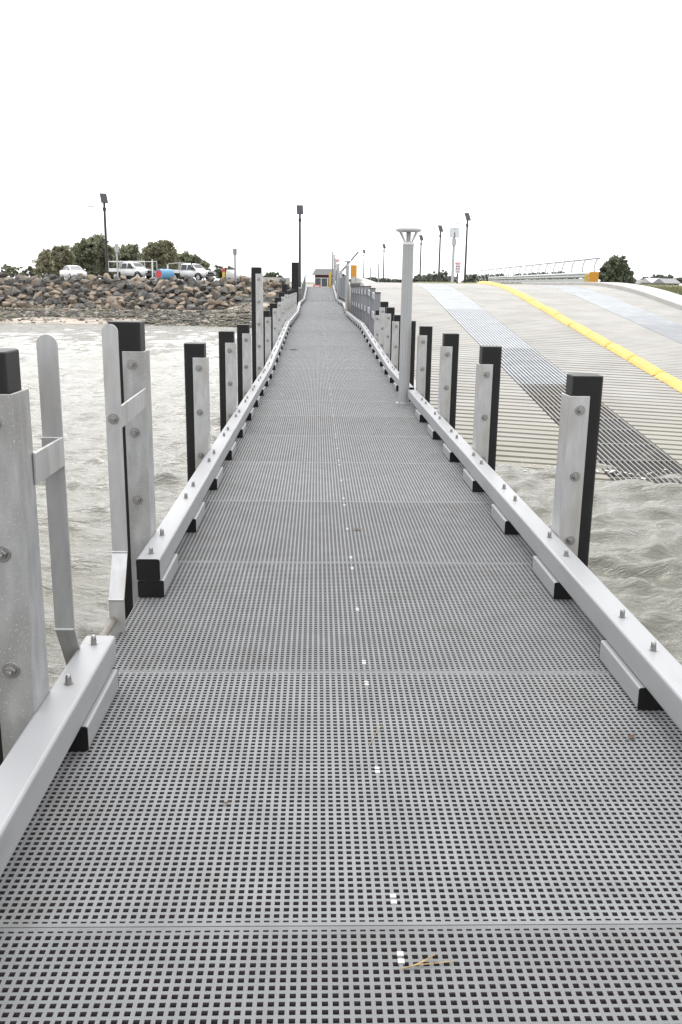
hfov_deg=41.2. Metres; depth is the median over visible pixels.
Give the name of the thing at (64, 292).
boulder
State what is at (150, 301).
boulder
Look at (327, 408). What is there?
grating panel
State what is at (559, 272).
distant tree
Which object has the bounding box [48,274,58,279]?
boulder
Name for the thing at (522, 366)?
ramp grating
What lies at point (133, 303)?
boulder
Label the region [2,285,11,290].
boulder
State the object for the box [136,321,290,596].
kerb beam
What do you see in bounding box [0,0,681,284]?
sky
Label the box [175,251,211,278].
coastal tree
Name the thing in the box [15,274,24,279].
boulder
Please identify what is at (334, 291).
kerb beam
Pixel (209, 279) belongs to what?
boulder
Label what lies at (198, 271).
utility truck
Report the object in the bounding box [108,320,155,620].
pile
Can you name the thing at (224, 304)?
boulder
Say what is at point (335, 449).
grating panel
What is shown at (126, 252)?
coastal tree
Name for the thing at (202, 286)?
boulder
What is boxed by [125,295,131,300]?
boulder
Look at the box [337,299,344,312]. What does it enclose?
kerb beam
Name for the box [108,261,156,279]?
utility truck
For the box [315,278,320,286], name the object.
door
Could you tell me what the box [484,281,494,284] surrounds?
lane divider
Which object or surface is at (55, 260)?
coastal tree
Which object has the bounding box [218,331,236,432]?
pile
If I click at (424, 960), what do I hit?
straw twig
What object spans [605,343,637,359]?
lane divider
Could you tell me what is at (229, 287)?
boulder
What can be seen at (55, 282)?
boulder
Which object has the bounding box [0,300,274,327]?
shore stones
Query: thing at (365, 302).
guard fence
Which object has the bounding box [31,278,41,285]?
boulder
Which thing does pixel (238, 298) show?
boulder
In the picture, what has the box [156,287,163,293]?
boulder
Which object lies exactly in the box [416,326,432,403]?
pile
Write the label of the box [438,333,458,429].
pile
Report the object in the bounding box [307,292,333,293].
grating panel
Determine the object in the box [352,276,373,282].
retaining wall
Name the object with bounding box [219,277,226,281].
boulder
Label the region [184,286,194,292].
boulder
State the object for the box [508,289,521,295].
lane divider
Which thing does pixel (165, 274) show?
blue drum
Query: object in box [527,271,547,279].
distant tree
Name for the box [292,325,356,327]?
grating panel
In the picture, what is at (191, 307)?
boulder
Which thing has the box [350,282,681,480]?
ramp
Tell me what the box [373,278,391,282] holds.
distant tree
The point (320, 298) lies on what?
grating panel
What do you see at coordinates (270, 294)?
boulder
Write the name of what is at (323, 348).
grating panel
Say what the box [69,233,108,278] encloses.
coastal tree
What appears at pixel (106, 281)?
boulder
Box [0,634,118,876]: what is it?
kerb beam
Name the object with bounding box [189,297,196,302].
boulder
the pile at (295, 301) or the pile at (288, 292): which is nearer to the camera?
the pile at (288, 292)
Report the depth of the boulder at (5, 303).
73.14 m
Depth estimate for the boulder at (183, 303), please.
73.63 m
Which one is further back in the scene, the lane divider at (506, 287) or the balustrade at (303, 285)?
the balustrade at (303, 285)
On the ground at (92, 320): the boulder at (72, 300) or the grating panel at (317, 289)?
the boulder at (72, 300)
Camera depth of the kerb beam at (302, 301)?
64.17 m
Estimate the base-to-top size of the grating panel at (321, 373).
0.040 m
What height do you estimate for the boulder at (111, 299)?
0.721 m
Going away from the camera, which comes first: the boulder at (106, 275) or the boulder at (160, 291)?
the boulder at (160, 291)
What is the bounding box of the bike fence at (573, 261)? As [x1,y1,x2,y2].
[478,257,599,283]
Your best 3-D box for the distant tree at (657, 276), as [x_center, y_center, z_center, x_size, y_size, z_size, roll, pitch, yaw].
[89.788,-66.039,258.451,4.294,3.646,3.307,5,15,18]
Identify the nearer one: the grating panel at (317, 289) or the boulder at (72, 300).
the boulder at (72, 300)
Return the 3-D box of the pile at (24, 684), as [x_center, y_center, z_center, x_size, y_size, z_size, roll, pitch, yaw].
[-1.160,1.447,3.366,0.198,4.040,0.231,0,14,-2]
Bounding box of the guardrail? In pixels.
[488,272,598,283]
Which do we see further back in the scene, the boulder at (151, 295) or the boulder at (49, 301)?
the boulder at (151, 295)
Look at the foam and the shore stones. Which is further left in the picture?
the shore stones
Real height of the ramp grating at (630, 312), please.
0.243 m
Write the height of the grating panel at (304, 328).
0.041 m
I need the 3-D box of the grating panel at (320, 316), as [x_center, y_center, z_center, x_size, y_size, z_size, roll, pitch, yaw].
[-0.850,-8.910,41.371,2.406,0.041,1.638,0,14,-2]
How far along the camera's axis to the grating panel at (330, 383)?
15.91 m
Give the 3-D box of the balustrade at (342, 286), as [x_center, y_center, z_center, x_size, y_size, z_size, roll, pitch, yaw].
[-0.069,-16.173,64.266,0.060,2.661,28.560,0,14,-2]
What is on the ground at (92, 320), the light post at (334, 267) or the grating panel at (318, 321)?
the light post at (334, 267)
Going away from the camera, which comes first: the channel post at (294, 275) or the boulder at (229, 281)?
the channel post at (294, 275)
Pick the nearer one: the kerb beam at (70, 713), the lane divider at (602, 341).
the kerb beam at (70, 713)
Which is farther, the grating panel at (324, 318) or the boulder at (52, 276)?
the boulder at (52, 276)
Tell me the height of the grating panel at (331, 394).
0.040 m
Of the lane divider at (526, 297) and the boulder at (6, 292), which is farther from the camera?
the boulder at (6, 292)
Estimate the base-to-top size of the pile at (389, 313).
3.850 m
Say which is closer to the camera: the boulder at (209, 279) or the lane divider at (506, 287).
the lane divider at (506, 287)
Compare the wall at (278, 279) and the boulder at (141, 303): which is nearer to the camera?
the boulder at (141, 303)
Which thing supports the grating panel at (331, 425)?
on the deck frame
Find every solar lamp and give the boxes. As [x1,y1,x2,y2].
[88,193,108,273]
[285,205,302,286]
[358,250,365,277]
[382,244,385,281]
[414,235,423,281]
[430,225,442,281]
[455,213,470,282]
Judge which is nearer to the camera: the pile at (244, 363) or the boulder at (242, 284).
the pile at (244, 363)
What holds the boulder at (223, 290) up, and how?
on the ground at (92, 320)
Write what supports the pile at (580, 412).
in the water
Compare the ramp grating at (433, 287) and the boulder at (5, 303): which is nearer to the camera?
the ramp grating at (433, 287)
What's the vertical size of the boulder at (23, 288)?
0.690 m
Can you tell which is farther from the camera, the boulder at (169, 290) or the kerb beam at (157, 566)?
the boulder at (169, 290)
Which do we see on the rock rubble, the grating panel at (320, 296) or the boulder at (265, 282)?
the boulder at (265, 282)
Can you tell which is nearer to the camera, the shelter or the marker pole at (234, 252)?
the marker pole at (234, 252)
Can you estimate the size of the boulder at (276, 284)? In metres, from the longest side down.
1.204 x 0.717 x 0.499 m
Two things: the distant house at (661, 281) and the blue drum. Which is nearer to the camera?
the blue drum
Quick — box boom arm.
[339,252,358,296]
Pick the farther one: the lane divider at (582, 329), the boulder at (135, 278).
the boulder at (135, 278)
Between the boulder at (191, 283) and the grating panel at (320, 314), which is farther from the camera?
the boulder at (191, 283)
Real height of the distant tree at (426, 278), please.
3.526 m
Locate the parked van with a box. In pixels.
[226,270,250,279]
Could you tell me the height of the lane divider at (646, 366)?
0.305 m
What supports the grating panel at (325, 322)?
on the deck frame
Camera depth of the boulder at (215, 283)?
77.14 m
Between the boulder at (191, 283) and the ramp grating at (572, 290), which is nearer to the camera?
the ramp grating at (572, 290)
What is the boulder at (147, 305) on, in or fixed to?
on the shore stones
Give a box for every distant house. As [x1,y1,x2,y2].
[639,278,658,284]
[653,278,681,284]
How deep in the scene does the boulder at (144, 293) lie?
75.06 m
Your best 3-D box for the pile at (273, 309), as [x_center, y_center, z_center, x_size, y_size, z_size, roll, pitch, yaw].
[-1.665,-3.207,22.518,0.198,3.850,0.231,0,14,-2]
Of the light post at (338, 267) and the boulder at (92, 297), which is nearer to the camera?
the light post at (338, 267)
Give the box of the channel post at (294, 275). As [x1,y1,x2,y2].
[291,262,298,305]
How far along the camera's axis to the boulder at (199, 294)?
75.27 m
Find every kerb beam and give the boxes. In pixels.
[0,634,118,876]
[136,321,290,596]
[287,302,300,326]
[299,285,307,305]
[333,285,336,301]
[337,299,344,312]
[346,311,413,400]
[408,390,681,730]
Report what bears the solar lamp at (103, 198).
on the ground at (92, 320)
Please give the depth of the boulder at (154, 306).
73.23 m
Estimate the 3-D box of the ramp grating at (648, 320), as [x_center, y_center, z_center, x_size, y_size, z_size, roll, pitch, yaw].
[9.910,-6.138,29.142,1.320,0.243,1.788,0,14,-2]
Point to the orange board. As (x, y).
(353, 270)
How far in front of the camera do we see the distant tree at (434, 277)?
236.56 m
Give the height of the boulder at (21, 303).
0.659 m
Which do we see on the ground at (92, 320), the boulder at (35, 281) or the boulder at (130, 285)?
the boulder at (130, 285)
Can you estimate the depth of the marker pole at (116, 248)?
92.78 m
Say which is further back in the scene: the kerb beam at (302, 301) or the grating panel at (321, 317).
the kerb beam at (302, 301)
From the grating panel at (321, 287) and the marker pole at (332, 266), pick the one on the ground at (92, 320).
the marker pole at (332, 266)
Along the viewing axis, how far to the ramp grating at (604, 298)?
34.45 m
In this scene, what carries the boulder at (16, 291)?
on the ground at (92, 320)
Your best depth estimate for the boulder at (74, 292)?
75.19 m
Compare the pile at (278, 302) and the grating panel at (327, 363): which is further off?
the pile at (278, 302)
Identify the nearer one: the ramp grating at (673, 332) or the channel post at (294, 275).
the ramp grating at (673, 332)
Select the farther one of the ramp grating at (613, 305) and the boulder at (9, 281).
the boulder at (9, 281)
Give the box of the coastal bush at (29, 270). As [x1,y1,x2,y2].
[20,266,43,277]
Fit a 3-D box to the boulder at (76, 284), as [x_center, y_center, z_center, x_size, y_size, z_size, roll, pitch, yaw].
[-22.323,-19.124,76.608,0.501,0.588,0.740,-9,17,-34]
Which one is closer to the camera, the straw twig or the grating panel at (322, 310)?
the straw twig
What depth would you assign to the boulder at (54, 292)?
75.06 m
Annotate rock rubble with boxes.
[0,277,290,309]
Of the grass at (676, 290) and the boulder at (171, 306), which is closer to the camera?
the grass at (676, 290)
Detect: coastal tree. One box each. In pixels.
[0,264,22,276]
[31,244,75,276]
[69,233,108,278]
[94,245,119,278]
[111,243,145,279]
[140,239,179,279]
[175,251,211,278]
[213,264,233,278]
[264,271,283,277]
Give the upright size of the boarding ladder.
2.870 m
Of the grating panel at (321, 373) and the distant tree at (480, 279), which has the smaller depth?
the grating panel at (321, 373)
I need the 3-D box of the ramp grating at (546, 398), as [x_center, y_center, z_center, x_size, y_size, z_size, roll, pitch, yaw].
[4.526,-2.228,18.221,1.320,0.374,2.988,0,14,-2]
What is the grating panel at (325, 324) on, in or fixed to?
on the deck frame
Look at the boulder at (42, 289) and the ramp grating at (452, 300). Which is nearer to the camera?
the ramp grating at (452, 300)
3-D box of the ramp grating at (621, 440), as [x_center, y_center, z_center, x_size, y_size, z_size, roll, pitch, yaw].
[4.594,-1.249,15.554,1.320,0.336,2.638,0,14,-2]
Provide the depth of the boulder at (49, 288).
75.71 m
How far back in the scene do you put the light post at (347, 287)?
42.29 m
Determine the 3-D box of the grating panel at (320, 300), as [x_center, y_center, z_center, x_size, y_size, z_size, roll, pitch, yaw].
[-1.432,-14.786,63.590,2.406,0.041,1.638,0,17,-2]
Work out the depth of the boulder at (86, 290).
75.23 m
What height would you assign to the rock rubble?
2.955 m
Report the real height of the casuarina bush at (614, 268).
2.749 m
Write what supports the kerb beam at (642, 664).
on the grating panel at (331, 425)
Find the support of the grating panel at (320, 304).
on the deck frame
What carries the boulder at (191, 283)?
on the rock rubble
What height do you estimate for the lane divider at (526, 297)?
0.312 m
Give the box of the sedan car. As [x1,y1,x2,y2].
[60,265,86,278]
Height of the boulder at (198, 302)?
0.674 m
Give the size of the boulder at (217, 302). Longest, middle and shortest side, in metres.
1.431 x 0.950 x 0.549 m
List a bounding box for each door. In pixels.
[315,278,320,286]
[322,279,326,286]
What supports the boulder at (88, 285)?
on the ground at (92, 320)
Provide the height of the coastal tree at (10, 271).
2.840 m
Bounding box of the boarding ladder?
[32,324,146,664]
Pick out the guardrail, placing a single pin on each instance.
(589, 276)
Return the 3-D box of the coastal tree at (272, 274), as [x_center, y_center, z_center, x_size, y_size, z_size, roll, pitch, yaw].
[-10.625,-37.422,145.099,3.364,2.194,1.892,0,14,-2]
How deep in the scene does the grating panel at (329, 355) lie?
20.64 m
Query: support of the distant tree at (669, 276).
on the ground at (92, 320)
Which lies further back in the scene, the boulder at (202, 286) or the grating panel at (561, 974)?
the boulder at (202, 286)
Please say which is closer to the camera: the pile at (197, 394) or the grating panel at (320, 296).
the pile at (197, 394)
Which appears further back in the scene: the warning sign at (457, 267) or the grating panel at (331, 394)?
the warning sign at (457, 267)
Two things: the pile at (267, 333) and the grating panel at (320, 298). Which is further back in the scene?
the grating panel at (320, 298)
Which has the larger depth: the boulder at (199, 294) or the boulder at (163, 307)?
the boulder at (199, 294)
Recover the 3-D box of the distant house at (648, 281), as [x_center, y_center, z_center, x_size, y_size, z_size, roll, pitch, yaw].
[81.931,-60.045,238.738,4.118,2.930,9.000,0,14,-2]
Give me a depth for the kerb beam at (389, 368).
19.57 m
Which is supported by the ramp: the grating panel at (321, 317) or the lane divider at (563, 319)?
the lane divider at (563, 319)
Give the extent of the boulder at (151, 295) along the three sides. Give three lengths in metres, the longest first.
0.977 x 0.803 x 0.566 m
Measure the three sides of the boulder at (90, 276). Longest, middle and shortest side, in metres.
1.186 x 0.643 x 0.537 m
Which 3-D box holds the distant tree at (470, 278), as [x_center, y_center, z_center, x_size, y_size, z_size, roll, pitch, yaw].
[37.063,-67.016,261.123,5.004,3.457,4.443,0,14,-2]
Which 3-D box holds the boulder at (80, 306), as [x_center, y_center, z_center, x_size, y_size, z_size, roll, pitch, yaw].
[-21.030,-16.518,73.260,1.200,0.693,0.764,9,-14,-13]
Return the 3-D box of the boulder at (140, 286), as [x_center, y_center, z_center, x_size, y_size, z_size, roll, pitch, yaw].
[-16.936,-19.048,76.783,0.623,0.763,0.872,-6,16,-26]
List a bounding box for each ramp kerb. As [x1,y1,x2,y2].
[360,281,415,389]
[522,282,681,309]
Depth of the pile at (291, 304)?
35.29 m
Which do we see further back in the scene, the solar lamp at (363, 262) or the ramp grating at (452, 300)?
the solar lamp at (363, 262)
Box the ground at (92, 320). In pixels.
[0,278,681,326]
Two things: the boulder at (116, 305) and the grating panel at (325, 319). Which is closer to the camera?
the grating panel at (325, 319)
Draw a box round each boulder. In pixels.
[0,272,8,277]
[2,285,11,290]
[2,289,12,296]
[3,301,10,306]
[5,298,16,305]
[6,279,13,284]
[10,288,22,295]
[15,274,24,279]
[16,301,27,307]
[18,294,26,298]
[20,285,27,292]
[25,278,33,283]
[27,289,32,295]
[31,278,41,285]
[34,291,41,297]
[36,279,46,286]
[36,287,46,292]
[43,276,50,282]
[45,298,54,304]
[46,286,53,291]
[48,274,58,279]
[50,280,61,284]
[50,290,61,295]
[53,300,60,305]
[62,282,70,286]
[62,290,68,295]
[68,290,81,295]
[68,297,77,303]
[69,276,78,283]
[72,303,85,308]
[73,282,79,287]
[77,293,86,298]
[79,298,88,302]
[83,288,90,294]
[84,301,95,308]
[85,274,98,280]
[86,282,92,287]
[86,292,95,295]
[89,294,95,300]
[96,292,103,297]
[101,288,109,294]
[103,273,110,279]
[103,278,110,283]
[106,296,118,302]
[109,303,124,308]
[114,276,121,281]
[115,282,125,288]
[116,288,125,293]
[117,299,124,305]
[124,281,134,288]
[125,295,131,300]
[129,276,140,280]
[129,300,135,305]
[130,280,141,283]
[137,282,144,288]
[137,300,144,305]
[138,290,147,296]
[144,283,152,289]
[144,303,150,308]
[146,298,154,303]
[147,293,156,297]
[150,303,159,309]
[153,283,161,291]
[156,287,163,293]
[159,304,167,309]
[164,288,174,293]
[167,303,175,309]
[169,299,176,304]
[174,289,180,294]
[176,301,185,307]
[176,305,184,309]
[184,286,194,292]
[186,304,195,309]
[187,277,197,283]
[188,281,194,286]
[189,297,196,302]
[195,291,203,298]
[195,299,205,306]
[199,284,207,289]
[206,277,214,281]
[207,304,215,309]
[209,300,222,306]
[211,280,220,286]
[212,289,220,296]
[216,306,225,309]
[218,287,228,294]
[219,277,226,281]
[219,301,227,306]
[224,284,235,290]
[227,279,234,283]
[234,296,242,300]
[238,281,245,287]
[239,275,249,284]
[244,287,250,293]
[263,278,268,285]
[266,292,275,296]
[272,281,281,287]
[279,278,285,283]
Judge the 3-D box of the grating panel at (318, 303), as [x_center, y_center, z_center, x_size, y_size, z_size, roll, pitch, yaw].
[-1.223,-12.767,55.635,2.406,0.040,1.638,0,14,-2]
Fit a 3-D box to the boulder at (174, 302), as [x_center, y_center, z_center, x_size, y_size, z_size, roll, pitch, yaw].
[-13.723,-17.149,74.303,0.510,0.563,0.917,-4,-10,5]
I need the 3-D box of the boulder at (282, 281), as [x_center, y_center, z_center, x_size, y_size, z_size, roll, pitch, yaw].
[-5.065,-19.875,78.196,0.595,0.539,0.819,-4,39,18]
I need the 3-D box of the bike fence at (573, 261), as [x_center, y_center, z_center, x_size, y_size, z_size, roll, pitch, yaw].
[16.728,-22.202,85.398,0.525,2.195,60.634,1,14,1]
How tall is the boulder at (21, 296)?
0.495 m
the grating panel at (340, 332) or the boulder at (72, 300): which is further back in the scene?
the boulder at (72, 300)
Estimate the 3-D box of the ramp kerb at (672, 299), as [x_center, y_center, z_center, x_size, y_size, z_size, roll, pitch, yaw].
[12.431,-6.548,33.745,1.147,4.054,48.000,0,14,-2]
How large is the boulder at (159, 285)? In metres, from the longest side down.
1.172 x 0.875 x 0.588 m
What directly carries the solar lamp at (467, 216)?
on the ground at (92, 320)
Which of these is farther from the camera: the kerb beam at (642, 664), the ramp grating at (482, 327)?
the ramp grating at (482, 327)
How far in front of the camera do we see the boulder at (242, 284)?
77.39 m
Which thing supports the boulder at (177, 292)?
on the ground at (92, 320)
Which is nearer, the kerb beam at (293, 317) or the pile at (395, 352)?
the pile at (395, 352)
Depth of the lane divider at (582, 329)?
26.66 m
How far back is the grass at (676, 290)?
40.32 m
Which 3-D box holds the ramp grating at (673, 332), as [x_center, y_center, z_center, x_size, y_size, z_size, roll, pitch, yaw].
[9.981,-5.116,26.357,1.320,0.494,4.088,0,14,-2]
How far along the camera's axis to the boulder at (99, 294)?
74.84 m
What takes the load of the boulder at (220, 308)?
on the ground at (92, 320)
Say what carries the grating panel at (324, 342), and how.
on the deck frame
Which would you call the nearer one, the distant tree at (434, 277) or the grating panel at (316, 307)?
the grating panel at (316, 307)
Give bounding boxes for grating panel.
[0,672,681,927]
[0,924,681,1023]
[113,562,609,672]
[175,501,536,563]
[203,462,493,502]
[223,435,461,463]
[244,415,430,436]
[252,400,416,416]
[260,388,410,401]
[265,379,394,389]
[272,368,388,379]
[276,359,382,368]
[279,351,377,359]
[281,345,371,351]
[283,339,367,345]
[287,334,364,339]
[289,329,362,334]
[290,327,358,329]
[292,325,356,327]
[293,323,354,325]
[295,320,350,321]
[295,322,352,323]
[296,319,349,320]
[297,318,348,319]
[298,316,346,317]
[299,312,345,315]
[299,315,345,316]
[300,306,342,309]
[300,309,343,312]
[302,305,333,305]
[303,303,333,303]
[303,304,337,304]
[305,300,335,301]
[306,295,334,296]
[306,298,334,299]
[307,288,332,289]
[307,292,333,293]
[308,287,332,288]
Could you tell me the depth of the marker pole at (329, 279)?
96.76 m
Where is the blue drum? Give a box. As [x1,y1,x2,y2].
[155,269,173,279]
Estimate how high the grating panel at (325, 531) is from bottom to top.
0.040 m
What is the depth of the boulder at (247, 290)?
75.90 m
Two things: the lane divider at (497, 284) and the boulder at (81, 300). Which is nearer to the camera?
the lane divider at (497, 284)
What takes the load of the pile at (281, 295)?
in the water
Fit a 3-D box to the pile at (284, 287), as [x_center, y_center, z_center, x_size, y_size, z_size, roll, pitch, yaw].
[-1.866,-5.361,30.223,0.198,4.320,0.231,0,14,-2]
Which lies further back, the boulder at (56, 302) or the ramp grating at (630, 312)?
the boulder at (56, 302)
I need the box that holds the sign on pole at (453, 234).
[449,227,459,282]
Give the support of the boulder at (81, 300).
on the ground at (92, 320)
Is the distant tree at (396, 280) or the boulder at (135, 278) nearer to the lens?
the boulder at (135, 278)
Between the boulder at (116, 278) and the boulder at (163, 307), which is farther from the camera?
the boulder at (116, 278)
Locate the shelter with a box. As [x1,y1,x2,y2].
[312,269,335,286]
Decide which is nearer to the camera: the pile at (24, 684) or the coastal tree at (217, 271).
the pile at (24, 684)
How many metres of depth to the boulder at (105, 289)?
75.43 m
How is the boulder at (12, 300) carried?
on the ground at (92, 320)
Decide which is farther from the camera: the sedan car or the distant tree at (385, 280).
the distant tree at (385, 280)
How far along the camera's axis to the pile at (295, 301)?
42.80 m
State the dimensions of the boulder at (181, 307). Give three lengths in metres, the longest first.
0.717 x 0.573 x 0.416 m
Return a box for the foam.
[522,464,665,478]
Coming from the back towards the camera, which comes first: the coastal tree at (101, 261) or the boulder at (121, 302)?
the coastal tree at (101, 261)
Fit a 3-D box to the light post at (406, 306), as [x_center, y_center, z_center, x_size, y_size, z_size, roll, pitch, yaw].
[0.939,-2.834,13.071,0.370,2.540,0.370,0,14,-2]
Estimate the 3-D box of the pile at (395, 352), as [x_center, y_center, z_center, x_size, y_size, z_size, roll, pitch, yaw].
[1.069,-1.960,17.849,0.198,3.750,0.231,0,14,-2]
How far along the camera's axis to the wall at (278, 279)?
88.99 m
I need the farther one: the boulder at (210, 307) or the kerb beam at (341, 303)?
the boulder at (210, 307)
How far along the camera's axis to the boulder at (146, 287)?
76.33 m
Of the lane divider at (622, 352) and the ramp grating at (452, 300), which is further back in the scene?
the ramp grating at (452, 300)
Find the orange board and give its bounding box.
[351,265,356,282]
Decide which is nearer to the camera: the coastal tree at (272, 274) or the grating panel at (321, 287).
the grating panel at (321, 287)
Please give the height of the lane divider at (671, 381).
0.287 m
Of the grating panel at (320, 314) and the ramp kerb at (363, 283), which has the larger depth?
the grating panel at (320, 314)
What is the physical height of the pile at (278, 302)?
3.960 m
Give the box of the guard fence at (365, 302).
[351,286,380,336]
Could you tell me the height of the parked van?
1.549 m
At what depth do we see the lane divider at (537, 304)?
31.90 m
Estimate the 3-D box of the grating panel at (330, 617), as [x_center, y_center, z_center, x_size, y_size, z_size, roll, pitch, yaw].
[0.109,0.527,4.814,2.406,0.040,1.638,0,14,-2]
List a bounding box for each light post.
[333,254,335,287]
[336,263,340,302]
[344,259,350,314]
[396,223,421,403]
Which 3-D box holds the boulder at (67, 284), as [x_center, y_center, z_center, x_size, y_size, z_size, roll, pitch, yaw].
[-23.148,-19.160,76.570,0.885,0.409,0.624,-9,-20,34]
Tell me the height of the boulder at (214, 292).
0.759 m
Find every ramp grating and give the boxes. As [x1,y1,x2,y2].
[414,283,459,291]
[428,292,483,309]
[446,309,532,349]
[501,348,566,384]
[519,384,622,420]
[541,285,604,294]
[553,418,675,462]
[575,295,622,301]
[588,301,639,308]
[596,460,681,483]
[606,309,658,316]
[621,316,679,324]
[639,324,681,343]
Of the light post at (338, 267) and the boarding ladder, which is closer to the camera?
the boarding ladder
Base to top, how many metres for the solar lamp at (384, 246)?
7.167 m
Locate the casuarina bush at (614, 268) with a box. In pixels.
[598,255,636,283]
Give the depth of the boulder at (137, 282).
77.33 m
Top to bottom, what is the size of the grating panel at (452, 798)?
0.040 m
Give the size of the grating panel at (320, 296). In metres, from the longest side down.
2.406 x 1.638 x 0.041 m
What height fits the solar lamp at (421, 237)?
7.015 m
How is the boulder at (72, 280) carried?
on the ground at (92, 320)
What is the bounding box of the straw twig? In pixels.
[401,954,453,969]
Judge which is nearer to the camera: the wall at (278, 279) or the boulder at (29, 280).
the boulder at (29, 280)
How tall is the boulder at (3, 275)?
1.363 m
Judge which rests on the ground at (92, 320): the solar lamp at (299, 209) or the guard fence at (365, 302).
the solar lamp at (299, 209)
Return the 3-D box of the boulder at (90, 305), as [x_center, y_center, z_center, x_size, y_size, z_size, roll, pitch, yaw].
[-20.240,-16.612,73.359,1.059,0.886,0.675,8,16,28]
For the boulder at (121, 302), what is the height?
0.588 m
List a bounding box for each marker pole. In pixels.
[114,244,118,276]
[233,249,236,280]
[329,272,330,286]
[332,251,333,286]
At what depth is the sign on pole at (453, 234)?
55.69 m
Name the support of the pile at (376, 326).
in the water
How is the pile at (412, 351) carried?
in the water
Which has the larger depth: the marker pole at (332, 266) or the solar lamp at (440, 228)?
the solar lamp at (440, 228)
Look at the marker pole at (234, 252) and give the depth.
93.23 m
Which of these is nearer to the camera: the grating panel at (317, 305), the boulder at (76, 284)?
the grating panel at (317, 305)
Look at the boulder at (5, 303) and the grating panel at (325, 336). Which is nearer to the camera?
the grating panel at (325, 336)
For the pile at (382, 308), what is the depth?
21.09 m
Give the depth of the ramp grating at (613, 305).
32.54 m
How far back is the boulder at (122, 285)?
76.20 m
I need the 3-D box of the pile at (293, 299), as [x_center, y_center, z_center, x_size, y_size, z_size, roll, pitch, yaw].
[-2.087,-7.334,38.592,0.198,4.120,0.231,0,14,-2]
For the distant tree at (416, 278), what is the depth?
261.24 m
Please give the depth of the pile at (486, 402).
8.20 m
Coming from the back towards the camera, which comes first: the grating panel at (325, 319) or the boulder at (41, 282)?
the boulder at (41, 282)
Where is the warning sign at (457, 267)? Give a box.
[455,262,460,282]
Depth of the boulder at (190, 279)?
77.59 m
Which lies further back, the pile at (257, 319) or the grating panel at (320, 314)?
the grating panel at (320, 314)
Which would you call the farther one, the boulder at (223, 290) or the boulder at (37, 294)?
the boulder at (223, 290)
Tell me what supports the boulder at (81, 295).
on the ground at (92, 320)
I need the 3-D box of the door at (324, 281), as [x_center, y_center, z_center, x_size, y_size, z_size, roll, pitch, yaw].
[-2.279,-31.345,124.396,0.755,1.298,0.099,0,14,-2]
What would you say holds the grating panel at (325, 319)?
on the deck frame
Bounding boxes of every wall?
[250,277,289,285]
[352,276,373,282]
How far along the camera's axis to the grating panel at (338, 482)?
7.87 m
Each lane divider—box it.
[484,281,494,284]
[492,283,502,286]
[499,285,513,290]
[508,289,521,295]
[518,293,535,301]
[528,300,544,308]
[541,306,562,316]
[553,314,575,325]
[569,323,592,335]
[586,332,612,346]
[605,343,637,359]
[628,357,665,375]
[654,373,681,392]
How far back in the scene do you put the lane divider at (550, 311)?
30.15 m
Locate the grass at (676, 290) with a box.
[633,283,681,294]
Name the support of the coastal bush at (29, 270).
on the ground at (92, 320)
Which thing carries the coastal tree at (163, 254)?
on the ground at (92, 320)
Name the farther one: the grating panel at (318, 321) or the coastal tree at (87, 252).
the coastal tree at (87, 252)
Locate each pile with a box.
[0,348,49,765]
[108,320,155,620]
[184,342,210,480]
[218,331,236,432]
[237,324,251,405]
[251,267,263,384]
[263,310,270,365]
[269,303,277,351]
[275,297,281,336]
[278,292,284,328]
[282,284,287,321]
[287,291,289,318]
[290,290,293,313]
[290,291,292,316]
[293,289,296,312]
[374,310,378,343]
[379,302,387,350]
[384,307,394,360]
[391,315,400,370]
[410,321,415,386]
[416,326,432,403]
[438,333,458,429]
[472,345,501,470]
[552,373,602,567]
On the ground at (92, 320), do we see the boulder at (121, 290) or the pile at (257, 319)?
the boulder at (121, 290)
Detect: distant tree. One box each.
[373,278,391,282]
[392,279,401,282]
[413,274,421,281]
[418,272,432,281]
[430,269,449,281]
[461,274,476,281]
[474,273,490,282]
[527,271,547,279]
[546,271,565,278]
[650,274,663,277]
[661,274,673,278]
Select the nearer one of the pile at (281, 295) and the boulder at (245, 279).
the pile at (281, 295)
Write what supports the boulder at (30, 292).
on the ground at (92, 320)
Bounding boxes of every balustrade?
[302,273,305,298]
[336,268,345,300]
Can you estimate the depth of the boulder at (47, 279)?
76.97 m
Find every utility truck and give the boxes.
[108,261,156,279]
[168,262,216,280]
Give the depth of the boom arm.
63.74 m
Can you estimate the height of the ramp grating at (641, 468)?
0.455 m
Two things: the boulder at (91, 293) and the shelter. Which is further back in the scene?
the shelter
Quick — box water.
[0,323,681,689]

